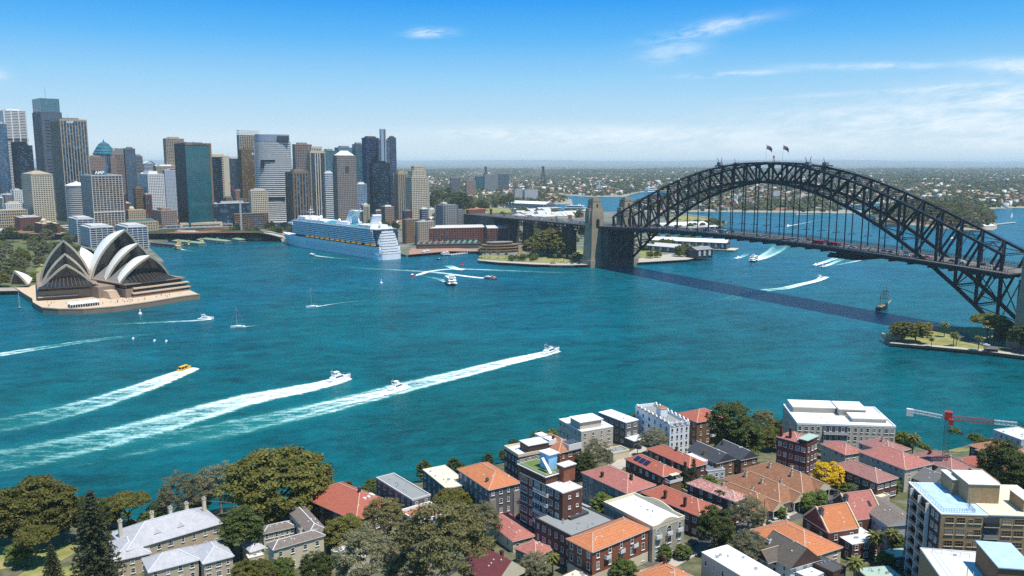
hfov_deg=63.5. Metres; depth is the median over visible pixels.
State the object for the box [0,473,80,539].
fig tree
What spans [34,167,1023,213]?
distant trees
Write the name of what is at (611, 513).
window
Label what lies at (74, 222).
apartment block
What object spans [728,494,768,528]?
gum tree
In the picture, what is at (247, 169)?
office tower
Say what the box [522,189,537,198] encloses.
apartment block
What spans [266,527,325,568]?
mansion
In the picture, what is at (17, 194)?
city block
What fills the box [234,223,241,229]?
leafy tree
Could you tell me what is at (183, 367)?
water taxi
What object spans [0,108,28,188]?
office tower
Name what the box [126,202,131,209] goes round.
city block
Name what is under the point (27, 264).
gum tree
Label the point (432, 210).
city block
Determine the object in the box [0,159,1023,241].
terrain
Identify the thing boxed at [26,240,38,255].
gum tree
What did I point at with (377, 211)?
city block
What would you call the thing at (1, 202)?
mansion block
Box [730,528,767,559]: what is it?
gum tree
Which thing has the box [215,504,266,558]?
leafy tree
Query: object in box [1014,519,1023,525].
window
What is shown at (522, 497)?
window
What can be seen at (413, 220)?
window glass
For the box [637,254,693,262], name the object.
wharf road
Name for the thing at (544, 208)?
town house
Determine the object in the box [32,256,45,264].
fig tree
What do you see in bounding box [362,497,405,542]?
gum tree
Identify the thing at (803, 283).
wake
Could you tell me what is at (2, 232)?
leafy tree
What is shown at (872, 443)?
apartment house
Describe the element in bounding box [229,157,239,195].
office tower
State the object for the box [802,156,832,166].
maintenance crane
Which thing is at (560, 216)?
town house
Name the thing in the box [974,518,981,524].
window
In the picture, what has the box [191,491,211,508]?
leafy tree
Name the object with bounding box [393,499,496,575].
gum tree
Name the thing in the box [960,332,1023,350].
park road
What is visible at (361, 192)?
office tower
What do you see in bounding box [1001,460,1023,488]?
leafy tree
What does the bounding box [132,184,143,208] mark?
office tower
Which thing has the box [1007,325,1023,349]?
leafy tree
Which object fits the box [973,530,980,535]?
window
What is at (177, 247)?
ferry
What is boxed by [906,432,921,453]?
palm tree
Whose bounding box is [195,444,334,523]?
fig tree
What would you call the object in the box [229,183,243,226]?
construction crane
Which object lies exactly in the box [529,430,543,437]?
shrub
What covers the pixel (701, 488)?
apartment house
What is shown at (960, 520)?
window
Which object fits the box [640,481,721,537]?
apartment house
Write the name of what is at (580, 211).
fig tree
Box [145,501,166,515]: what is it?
leafy tree
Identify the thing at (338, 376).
motor yacht
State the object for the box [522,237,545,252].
fig tree
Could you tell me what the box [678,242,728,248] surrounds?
window glass
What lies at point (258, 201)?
office tower
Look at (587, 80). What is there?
sky
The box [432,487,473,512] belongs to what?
fig tree
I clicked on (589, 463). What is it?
leafy tree
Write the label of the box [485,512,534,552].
apartment house
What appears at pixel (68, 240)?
leafy tree
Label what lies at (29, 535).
umbrella tree
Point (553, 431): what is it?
shrub
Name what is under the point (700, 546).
street
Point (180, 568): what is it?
window
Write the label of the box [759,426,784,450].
fig tree
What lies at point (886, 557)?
shrub
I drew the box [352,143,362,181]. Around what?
office tower
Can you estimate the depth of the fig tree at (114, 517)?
291.00 m
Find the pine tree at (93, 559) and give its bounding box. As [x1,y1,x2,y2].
[68,490,127,575]
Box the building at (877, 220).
[872,218,906,223]
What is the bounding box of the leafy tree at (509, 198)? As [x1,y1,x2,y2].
[504,193,514,209]
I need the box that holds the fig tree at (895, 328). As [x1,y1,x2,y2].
[888,321,916,340]
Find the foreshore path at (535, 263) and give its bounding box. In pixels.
[477,259,602,264]
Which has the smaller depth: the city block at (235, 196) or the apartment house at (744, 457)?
the apartment house at (744, 457)
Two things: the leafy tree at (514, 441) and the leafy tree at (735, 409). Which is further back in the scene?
the leafy tree at (514, 441)
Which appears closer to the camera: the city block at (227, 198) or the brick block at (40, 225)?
the brick block at (40, 225)
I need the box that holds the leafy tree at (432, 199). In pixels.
[429,195,438,205]
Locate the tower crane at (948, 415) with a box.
[906,408,1016,460]
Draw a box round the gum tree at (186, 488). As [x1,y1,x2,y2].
[155,470,207,514]
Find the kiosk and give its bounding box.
[983,346,998,351]
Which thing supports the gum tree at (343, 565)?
on the hillside ground at (692, 566)
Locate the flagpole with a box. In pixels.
[782,144,788,161]
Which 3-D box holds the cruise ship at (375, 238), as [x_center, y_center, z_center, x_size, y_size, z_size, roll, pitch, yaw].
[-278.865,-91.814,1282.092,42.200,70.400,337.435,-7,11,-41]
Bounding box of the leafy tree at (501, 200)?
[498,196,508,207]
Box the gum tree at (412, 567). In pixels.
[386,545,434,575]
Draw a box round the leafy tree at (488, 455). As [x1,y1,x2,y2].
[481,452,494,463]
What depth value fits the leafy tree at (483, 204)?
2135.42 m
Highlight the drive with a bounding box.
[611,446,649,466]
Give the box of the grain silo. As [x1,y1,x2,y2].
[587,180,619,189]
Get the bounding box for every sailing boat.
[230,307,244,327]
[306,287,317,307]
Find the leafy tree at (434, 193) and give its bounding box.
[429,190,442,199]
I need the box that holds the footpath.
[751,510,801,528]
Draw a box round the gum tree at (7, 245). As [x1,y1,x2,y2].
[0,242,11,258]
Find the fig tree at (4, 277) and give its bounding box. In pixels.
[0,270,11,286]
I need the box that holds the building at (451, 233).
[429,224,484,243]
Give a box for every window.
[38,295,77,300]
[178,565,182,571]
[183,224,219,225]
[206,563,211,569]
[216,561,221,567]
[216,570,222,575]
[268,533,273,538]
[277,136,288,140]
[520,475,527,483]
[520,484,527,493]
[520,494,526,502]
[520,504,526,512]
[520,514,526,522]
[534,481,539,489]
[534,492,539,499]
[534,502,539,509]
[547,488,552,495]
[547,498,552,506]
[547,508,552,515]
[577,546,581,554]
[577,557,581,565]
[596,550,599,558]
[596,561,599,570]
[609,509,613,517]
[655,539,659,547]
[666,525,671,531]
[666,535,671,543]
[943,540,952,546]
[944,529,952,534]
[945,517,954,523]
[954,541,963,546]
[955,529,964,535]
[956,517,965,523]
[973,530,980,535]
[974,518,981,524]
[1001,530,1011,536]
[1002,519,1012,525]
[1012,542,1021,548]
[1013,531,1023,537]
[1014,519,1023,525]
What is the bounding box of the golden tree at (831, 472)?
[812,461,845,489]
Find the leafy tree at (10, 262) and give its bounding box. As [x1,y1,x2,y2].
[0,259,15,274]
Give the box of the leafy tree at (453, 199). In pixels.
[449,197,459,203]
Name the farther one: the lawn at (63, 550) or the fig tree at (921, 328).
the fig tree at (921, 328)
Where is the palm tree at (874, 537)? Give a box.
[865,529,885,560]
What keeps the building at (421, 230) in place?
on the shore ground at (406, 248)
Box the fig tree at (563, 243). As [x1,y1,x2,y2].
[548,237,573,257]
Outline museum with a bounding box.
[0,209,27,226]
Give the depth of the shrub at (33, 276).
914.32 m
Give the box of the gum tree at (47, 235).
[39,229,54,241]
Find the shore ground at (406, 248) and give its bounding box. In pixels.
[0,207,728,292]
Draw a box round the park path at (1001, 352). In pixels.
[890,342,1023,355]
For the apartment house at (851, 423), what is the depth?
364.72 m
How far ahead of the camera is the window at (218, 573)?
244.68 m
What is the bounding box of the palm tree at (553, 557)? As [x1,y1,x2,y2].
[546,551,559,575]
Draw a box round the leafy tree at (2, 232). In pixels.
[0,228,10,240]
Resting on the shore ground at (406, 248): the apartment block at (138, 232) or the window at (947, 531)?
the apartment block at (138, 232)
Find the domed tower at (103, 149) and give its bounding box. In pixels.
[92,139,111,172]
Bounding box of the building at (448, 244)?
[416,240,480,248]
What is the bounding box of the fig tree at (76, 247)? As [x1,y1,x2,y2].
[71,243,80,251]
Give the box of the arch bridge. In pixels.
[464,161,1023,349]
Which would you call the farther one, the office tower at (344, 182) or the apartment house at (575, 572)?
the office tower at (344, 182)
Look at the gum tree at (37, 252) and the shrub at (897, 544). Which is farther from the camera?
the gum tree at (37, 252)
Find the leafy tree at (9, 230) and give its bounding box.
[5,226,20,241]
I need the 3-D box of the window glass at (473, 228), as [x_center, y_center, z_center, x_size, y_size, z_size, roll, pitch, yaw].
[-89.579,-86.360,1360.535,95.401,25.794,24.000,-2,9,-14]
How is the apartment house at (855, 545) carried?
on the hillside ground at (692, 566)
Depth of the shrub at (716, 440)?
352.62 m
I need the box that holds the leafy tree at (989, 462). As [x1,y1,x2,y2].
[973,439,1023,485]
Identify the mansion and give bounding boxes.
[109,536,151,575]
[110,496,222,555]
[141,546,199,575]
[192,539,234,575]
[241,541,265,558]
[257,506,272,536]
[260,520,295,550]
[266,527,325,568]
[287,506,325,552]
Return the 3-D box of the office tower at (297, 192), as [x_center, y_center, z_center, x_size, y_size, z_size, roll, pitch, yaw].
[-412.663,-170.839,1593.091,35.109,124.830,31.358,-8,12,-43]
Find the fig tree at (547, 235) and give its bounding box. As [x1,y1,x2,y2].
[532,228,566,255]
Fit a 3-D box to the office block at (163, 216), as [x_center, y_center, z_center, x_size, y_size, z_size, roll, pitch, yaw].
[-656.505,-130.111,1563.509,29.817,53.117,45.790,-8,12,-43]
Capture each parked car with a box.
[686,538,697,545]
[769,517,780,522]
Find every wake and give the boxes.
[0,341,90,355]
[24,368,198,422]
[52,378,350,456]
[140,319,211,323]
[215,351,560,436]
[253,386,410,424]
[397,269,482,277]
[416,269,515,275]
[446,266,463,269]
[750,277,828,291]
[757,249,780,260]
[814,258,837,264]
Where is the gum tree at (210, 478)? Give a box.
[194,460,233,512]
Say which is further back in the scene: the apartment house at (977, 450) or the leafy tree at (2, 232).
the leafy tree at (2, 232)
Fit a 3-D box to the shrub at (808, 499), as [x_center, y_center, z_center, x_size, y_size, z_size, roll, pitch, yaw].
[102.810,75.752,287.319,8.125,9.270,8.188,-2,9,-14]
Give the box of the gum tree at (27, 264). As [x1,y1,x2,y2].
[17,258,32,273]
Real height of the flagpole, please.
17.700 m
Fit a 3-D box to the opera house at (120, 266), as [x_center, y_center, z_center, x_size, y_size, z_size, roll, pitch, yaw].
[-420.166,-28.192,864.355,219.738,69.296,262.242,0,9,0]
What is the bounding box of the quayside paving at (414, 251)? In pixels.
[409,248,477,254]
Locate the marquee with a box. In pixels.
[68,299,99,307]
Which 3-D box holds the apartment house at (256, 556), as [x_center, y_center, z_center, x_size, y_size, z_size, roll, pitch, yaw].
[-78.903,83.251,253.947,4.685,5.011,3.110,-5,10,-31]
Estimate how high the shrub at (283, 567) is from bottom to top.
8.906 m
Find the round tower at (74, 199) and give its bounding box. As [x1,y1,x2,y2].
[64,181,82,217]
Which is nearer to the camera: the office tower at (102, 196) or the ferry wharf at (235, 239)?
the ferry wharf at (235, 239)
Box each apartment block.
[68,215,93,242]
[79,223,113,247]
[115,222,149,248]
[450,177,459,191]
[465,179,475,193]
[475,175,482,188]
[483,174,497,190]
[497,173,508,189]
[513,188,523,197]
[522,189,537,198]
[772,190,780,196]
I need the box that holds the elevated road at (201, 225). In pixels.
[115,222,286,233]
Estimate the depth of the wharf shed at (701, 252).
1150.67 m
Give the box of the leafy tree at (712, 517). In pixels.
[694,503,735,548]
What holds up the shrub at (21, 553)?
on the lawn at (63, 550)
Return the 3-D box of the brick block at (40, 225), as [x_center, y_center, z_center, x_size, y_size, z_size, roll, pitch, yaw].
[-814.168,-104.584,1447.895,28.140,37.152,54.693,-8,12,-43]
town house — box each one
[534,210,551,214]
[535,207,550,210]
[539,214,555,218]
[556,210,574,218]
[556,213,567,218]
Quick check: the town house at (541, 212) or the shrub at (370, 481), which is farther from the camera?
the town house at (541, 212)
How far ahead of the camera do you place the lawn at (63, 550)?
266.10 m
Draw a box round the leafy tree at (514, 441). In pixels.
[507,438,519,444]
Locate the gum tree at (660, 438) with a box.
[638,426,668,446]
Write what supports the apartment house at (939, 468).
on the hillside ground at (692, 566)
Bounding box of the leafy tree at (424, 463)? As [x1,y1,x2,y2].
[415,459,432,476]
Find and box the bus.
[826,241,838,245]
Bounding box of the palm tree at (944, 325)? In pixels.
[939,321,949,336]
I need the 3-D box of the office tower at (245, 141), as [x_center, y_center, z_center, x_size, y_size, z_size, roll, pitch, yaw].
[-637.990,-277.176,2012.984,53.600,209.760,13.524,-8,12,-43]
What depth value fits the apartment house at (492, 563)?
231.96 m
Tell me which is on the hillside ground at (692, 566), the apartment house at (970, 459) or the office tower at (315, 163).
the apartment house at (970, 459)
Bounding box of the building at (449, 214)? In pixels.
[435,204,463,224]
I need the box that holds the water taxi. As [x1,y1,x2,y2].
[176,364,190,371]
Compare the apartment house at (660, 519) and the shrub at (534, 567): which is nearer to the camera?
the shrub at (534, 567)
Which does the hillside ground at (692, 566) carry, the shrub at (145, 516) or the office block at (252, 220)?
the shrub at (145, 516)
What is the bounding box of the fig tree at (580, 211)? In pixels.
[576,209,583,216]
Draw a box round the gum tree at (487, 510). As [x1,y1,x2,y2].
[466,500,503,534]
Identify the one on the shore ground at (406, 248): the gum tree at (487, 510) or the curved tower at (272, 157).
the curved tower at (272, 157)
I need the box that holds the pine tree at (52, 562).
[42,544,65,575]
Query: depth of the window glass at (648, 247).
1230.22 m
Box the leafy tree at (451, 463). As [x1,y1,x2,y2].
[446,457,462,472]
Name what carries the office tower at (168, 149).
on the shore ground at (406, 248)
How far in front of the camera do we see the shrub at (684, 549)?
247.88 m
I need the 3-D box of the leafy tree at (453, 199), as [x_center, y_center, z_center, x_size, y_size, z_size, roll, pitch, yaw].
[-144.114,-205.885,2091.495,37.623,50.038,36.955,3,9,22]
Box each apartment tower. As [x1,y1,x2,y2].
[902,468,1023,575]
[918,540,1023,575]
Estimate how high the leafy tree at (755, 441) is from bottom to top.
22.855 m
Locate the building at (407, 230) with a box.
[402,218,417,243]
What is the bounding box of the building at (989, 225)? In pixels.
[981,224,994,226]
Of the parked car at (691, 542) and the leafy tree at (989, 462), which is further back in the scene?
the leafy tree at (989, 462)
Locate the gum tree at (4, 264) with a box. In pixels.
[0,261,10,272]
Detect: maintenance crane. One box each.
[715,158,736,165]
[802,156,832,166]
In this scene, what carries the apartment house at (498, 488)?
on the hillside ground at (692, 566)
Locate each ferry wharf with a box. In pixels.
[149,241,184,247]
[171,239,206,245]
[198,237,229,243]
[221,236,245,242]
[234,234,262,240]
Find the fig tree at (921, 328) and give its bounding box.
[900,321,933,342]
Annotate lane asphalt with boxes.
[582,464,625,506]
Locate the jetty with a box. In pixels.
[448,251,478,254]
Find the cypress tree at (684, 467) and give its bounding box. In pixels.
[681,462,688,488]
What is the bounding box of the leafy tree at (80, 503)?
[71,496,112,533]
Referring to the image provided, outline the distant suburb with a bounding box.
[406,169,1023,206]
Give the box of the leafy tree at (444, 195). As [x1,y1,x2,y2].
[437,190,446,199]
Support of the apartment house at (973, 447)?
on the hillside ground at (692, 566)
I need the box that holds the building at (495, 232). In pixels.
[483,225,507,240]
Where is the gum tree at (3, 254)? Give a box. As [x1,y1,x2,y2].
[0,246,15,259]
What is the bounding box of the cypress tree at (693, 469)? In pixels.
[688,459,697,481]
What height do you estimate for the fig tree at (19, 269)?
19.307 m
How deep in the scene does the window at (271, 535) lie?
265.28 m
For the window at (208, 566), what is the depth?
242.60 m
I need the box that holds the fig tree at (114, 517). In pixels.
[101,502,122,526]
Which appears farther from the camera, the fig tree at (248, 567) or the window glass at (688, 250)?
the window glass at (688, 250)
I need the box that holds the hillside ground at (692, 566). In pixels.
[0,434,1012,575]
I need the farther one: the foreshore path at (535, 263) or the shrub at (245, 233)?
the shrub at (245, 233)
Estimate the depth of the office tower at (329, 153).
2005.09 m
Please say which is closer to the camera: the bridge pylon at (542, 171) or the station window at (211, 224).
the station window at (211, 224)
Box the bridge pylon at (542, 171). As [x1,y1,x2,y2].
[511,166,577,183]
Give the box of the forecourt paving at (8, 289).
[0,285,31,290]
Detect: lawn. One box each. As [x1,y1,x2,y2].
[0,235,55,287]
[0,541,81,568]
[18,566,82,575]
[464,207,511,214]
[478,250,582,262]
[638,251,663,257]
[669,215,723,225]
[944,448,969,451]
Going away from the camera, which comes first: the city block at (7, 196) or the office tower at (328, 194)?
the office tower at (328, 194)
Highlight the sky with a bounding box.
[0,0,1023,161]
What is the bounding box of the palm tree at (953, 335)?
[949,331,957,346]
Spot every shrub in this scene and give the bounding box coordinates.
[3,545,33,563]
[10,246,29,254]
[27,235,40,241]
[28,271,38,279]
[51,241,60,247]
[121,511,131,518]
[125,518,135,525]
[137,509,160,522]
[227,226,235,234]
[244,229,253,234]
[272,557,295,575]
[361,484,369,490]
[364,478,375,486]
[528,566,541,575]
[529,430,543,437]
[546,428,558,434]
[571,252,580,258]
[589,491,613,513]
[609,557,639,575]
[646,250,654,256]
[654,250,661,257]
[657,544,672,559]
[673,246,682,254]
[673,543,692,558]
[702,475,717,483]
[712,435,728,446]
[771,506,787,518]
[795,492,817,510]
[809,489,828,505]
[837,482,858,492]
[874,550,896,568]
[890,534,904,547]
[895,430,911,450]
[896,479,901,492]
[921,444,931,449]
[947,427,960,433]
[966,433,982,440]
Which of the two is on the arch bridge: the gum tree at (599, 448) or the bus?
the bus
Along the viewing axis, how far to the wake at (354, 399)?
469.08 m
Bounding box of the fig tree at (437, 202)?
[434,199,444,204]
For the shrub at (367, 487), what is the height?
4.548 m
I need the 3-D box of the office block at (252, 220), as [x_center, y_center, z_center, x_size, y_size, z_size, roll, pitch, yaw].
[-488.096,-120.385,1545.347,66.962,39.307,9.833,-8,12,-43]
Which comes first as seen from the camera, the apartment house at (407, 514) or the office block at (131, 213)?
the apartment house at (407, 514)
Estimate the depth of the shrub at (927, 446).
374.28 m
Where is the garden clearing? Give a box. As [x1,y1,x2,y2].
[34,264,43,272]
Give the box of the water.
[0,191,1023,519]
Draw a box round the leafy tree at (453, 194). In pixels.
[448,191,458,197]
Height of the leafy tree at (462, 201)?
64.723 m
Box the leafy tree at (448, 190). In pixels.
[442,187,454,197]
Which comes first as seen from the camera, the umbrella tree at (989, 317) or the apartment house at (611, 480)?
the apartment house at (611, 480)
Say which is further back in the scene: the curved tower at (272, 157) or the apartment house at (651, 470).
the curved tower at (272, 157)
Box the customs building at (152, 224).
[122,218,158,234]
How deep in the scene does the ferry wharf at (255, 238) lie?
1456.88 m
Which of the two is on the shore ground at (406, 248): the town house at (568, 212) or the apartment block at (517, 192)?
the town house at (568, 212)
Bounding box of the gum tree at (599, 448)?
[583,438,614,467]
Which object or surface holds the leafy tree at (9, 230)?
on the garden lawn at (18, 242)
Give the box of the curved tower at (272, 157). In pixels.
[253,134,291,227]
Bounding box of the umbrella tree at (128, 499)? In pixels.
[106,490,150,520]
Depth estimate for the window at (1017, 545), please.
218.05 m
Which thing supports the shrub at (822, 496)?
on the hillside ground at (692, 566)
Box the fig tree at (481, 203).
[476,198,489,207]
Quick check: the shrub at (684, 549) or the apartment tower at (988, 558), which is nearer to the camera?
the apartment tower at (988, 558)
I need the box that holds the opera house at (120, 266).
[10,229,199,313]
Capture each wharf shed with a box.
[504,200,562,207]
[642,242,712,252]
[651,221,707,226]
[651,236,738,251]
[686,246,712,258]
[688,225,718,228]
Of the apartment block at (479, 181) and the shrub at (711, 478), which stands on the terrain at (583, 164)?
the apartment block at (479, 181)
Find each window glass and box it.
[403,220,416,242]
[417,222,433,241]
[419,244,479,248]
[431,228,481,242]
[438,206,456,223]
[484,228,507,240]
[505,203,552,206]
[647,247,673,252]
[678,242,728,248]
[688,250,710,258]
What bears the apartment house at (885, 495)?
on the hillside ground at (692, 566)
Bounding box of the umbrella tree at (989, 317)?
[969,312,1010,340]
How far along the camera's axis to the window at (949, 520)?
218.48 m
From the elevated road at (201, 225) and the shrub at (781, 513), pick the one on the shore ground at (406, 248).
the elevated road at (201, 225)
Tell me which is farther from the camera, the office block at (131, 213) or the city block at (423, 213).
the city block at (423, 213)
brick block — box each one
[14,215,41,235]
[34,218,60,238]
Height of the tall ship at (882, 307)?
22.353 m
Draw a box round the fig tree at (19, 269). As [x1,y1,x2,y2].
[9,267,25,274]
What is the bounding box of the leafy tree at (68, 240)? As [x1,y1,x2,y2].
[64,237,73,244]
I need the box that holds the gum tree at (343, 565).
[330,521,403,575]
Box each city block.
[2,192,12,202]
[10,188,22,202]
[123,193,125,221]
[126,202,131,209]
[143,193,152,218]
[223,196,232,200]
[232,189,239,200]
[361,203,369,223]
[375,209,380,214]
[382,205,393,225]
[402,209,412,218]
[419,207,427,220]
[430,206,434,216]
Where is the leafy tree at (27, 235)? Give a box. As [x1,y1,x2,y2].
[21,233,31,242]
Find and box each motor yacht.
[198,314,213,319]
[326,371,350,382]
[387,380,407,390]
[540,344,558,354]
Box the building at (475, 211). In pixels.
[466,208,484,213]
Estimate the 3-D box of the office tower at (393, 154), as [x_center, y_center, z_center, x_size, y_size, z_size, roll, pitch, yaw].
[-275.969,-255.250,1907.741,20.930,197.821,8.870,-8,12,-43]
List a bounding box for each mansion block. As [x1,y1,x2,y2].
[0,194,3,208]
[2,201,23,208]
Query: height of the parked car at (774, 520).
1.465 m
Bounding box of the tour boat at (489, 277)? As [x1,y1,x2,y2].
[484,276,496,279]
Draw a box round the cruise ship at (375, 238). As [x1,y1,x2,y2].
[283,207,400,259]
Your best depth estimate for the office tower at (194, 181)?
1564.75 m
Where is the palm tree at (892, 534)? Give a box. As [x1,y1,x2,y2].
[883,527,900,548]
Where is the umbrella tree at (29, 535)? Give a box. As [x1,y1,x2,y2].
[11,523,60,565]
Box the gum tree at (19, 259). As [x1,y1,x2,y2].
[7,257,24,268]
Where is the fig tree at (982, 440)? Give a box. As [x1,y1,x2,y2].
[973,438,1005,443]
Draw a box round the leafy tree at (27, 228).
[22,224,31,230]
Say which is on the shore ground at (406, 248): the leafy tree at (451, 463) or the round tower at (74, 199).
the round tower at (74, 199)
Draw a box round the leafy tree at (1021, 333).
[1016,325,1023,343]
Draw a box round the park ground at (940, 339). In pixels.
[885,326,1023,358]
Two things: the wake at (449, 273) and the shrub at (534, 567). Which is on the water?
the wake at (449, 273)
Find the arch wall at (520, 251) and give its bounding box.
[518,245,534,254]
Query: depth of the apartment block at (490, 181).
3245.10 m
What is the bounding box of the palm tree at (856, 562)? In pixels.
[844,555,865,575]
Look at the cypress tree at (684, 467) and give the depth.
304.56 m
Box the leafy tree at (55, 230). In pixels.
[43,222,58,239]
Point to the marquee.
(84, 303)
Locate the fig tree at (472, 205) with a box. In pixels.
[465,200,475,208]
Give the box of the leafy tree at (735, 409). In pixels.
[706,401,753,444]
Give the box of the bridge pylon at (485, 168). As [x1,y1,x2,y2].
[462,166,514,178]
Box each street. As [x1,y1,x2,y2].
[635,552,698,572]
[645,487,839,565]
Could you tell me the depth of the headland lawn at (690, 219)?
1932.12 m
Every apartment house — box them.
[246,550,263,559]
[307,481,397,531]
[331,545,369,572]
[376,473,430,508]
[400,501,445,542]
[422,465,463,503]
[457,462,519,518]
[461,547,527,575]
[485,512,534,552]
[504,437,548,480]
[514,538,553,565]
[517,448,581,532]
[532,432,582,474]
[535,505,614,568]
[559,413,612,452]
[561,569,588,575]
[566,516,649,575]
[581,464,655,503]
[598,409,647,447]
[603,492,684,561]
[605,445,629,460]
[624,454,682,490]
[634,555,692,575]
[635,402,689,453]
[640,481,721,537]
[646,444,707,483]
[677,408,723,444]
[686,478,747,524]
[687,440,735,475]
[688,453,708,464]
[701,545,780,575]
[706,464,724,479]
[714,439,758,473]
[719,480,784,522]
[722,470,805,513]
[742,461,830,498]
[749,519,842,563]
[753,529,821,575]
[776,424,818,474]
[782,399,895,447]
[795,567,823,575]
[802,499,859,544]
[813,555,845,575]
[820,440,860,462]
[826,486,878,531]
[831,459,898,498]
[840,527,879,560]
[855,565,900,575]
[857,436,910,453]
[857,446,933,491]
[869,496,905,548]
[874,492,889,500]
[880,547,903,568]
[911,449,974,470]
[912,467,940,482]
[935,465,951,472]
[959,455,1011,484]
[968,440,1023,455]
[975,448,1023,464]
[993,426,1023,448]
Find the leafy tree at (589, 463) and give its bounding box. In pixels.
[574,451,595,473]
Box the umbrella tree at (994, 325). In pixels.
[983,321,1013,341]
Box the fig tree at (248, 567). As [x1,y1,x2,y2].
[230,558,276,575]
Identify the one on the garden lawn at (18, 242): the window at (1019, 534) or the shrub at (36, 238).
the shrub at (36, 238)
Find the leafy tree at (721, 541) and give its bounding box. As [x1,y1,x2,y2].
[715,537,727,546]
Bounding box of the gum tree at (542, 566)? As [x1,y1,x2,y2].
[520,550,550,575]
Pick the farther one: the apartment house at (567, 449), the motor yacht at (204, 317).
the motor yacht at (204, 317)
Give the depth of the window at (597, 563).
233.99 m
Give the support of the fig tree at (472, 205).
on the observatory lawn at (499, 210)
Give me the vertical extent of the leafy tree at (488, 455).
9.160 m
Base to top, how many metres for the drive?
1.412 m
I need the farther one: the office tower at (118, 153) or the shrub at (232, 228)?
the office tower at (118, 153)
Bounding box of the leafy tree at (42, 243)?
[34,241,49,258]
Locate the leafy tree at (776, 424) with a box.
[771,418,779,427]
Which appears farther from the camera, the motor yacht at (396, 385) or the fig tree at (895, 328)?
the fig tree at (895, 328)
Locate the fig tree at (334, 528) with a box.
[324,513,369,546]
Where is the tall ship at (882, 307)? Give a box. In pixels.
[875,285,891,310]
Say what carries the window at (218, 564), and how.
in the mansion at (216, 557)
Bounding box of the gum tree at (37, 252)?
[34,242,48,257]
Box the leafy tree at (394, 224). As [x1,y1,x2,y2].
[390,220,400,228]
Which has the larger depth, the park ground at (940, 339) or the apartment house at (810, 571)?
the park ground at (940, 339)
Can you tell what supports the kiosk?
on the park ground at (940, 339)
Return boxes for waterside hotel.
[477,241,518,252]
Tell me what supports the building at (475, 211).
on the terrain at (583, 164)
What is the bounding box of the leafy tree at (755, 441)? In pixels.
[726,418,764,452]
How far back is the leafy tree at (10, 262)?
956.00 m
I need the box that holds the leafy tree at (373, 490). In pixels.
[369,487,375,494]
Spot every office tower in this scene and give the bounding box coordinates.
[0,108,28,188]
[0,122,11,193]
[11,142,34,192]
[21,171,55,222]
[32,87,61,213]
[49,118,90,220]
[80,170,124,230]
[89,155,105,172]
[108,155,116,174]
[110,148,126,201]
[123,147,136,206]
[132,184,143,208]
[135,154,142,185]
[138,170,165,209]
[143,161,154,170]
[153,164,174,173]
[162,168,177,215]
[163,137,183,165]
[174,142,213,228]
[212,154,230,202]
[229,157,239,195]
[236,130,259,188]
[238,148,255,201]
[249,188,268,219]
[285,169,309,226]
[292,142,311,170]
[306,146,325,218]
[324,147,335,172]
[324,171,333,219]
[332,151,356,220]
[334,146,351,153]
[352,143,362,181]
[357,182,366,220]
[361,136,378,204]
[369,161,389,217]
[375,129,391,174]
[387,136,396,174]
[389,175,393,205]
[393,171,406,219]
[405,166,429,220]
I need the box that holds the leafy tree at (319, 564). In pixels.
[298,550,335,575]
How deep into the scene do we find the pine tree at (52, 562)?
238.06 m
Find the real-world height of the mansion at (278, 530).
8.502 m
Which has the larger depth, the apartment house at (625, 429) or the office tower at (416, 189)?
the office tower at (416, 189)
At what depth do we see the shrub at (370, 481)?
335.57 m
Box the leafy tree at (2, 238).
[0,233,5,243]
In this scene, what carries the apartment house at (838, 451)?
on the hillside ground at (692, 566)
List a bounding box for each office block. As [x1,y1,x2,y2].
[125,206,145,219]
[152,207,177,233]
[213,201,249,225]
[232,212,268,234]
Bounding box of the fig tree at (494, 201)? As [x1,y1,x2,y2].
[491,198,500,203]
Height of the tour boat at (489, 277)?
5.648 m
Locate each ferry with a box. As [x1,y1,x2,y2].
[173,243,181,249]
[420,250,431,254]
[441,251,449,255]
[444,274,457,285]
[560,202,585,210]
[748,254,757,261]
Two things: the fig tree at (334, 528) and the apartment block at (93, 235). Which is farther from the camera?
the apartment block at (93, 235)
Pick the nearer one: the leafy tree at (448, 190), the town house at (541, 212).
the town house at (541, 212)
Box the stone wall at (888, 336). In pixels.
[881,333,904,339]
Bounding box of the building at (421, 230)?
[414,220,434,244]
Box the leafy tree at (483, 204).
[478,199,487,207]
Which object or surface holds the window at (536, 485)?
in the apartment house at (547, 485)
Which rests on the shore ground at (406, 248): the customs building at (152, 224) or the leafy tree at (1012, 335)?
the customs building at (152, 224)
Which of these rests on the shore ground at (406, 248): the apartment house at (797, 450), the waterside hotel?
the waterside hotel
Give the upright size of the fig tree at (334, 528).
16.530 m
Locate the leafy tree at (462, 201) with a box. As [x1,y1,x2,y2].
[455,193,469,208]
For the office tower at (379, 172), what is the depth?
1798.93 m
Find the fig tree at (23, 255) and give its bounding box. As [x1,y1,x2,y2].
[11,251,33,261]
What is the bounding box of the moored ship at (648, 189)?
[644,186,656,192]
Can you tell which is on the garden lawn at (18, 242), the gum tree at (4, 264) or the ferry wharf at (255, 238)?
the gum tree at (4, 264)
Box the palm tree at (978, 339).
[974,335,983,351]
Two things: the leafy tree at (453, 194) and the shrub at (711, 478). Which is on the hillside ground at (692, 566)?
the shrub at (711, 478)
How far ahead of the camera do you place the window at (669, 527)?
249.45 m
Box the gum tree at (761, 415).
[751,409,775,427]

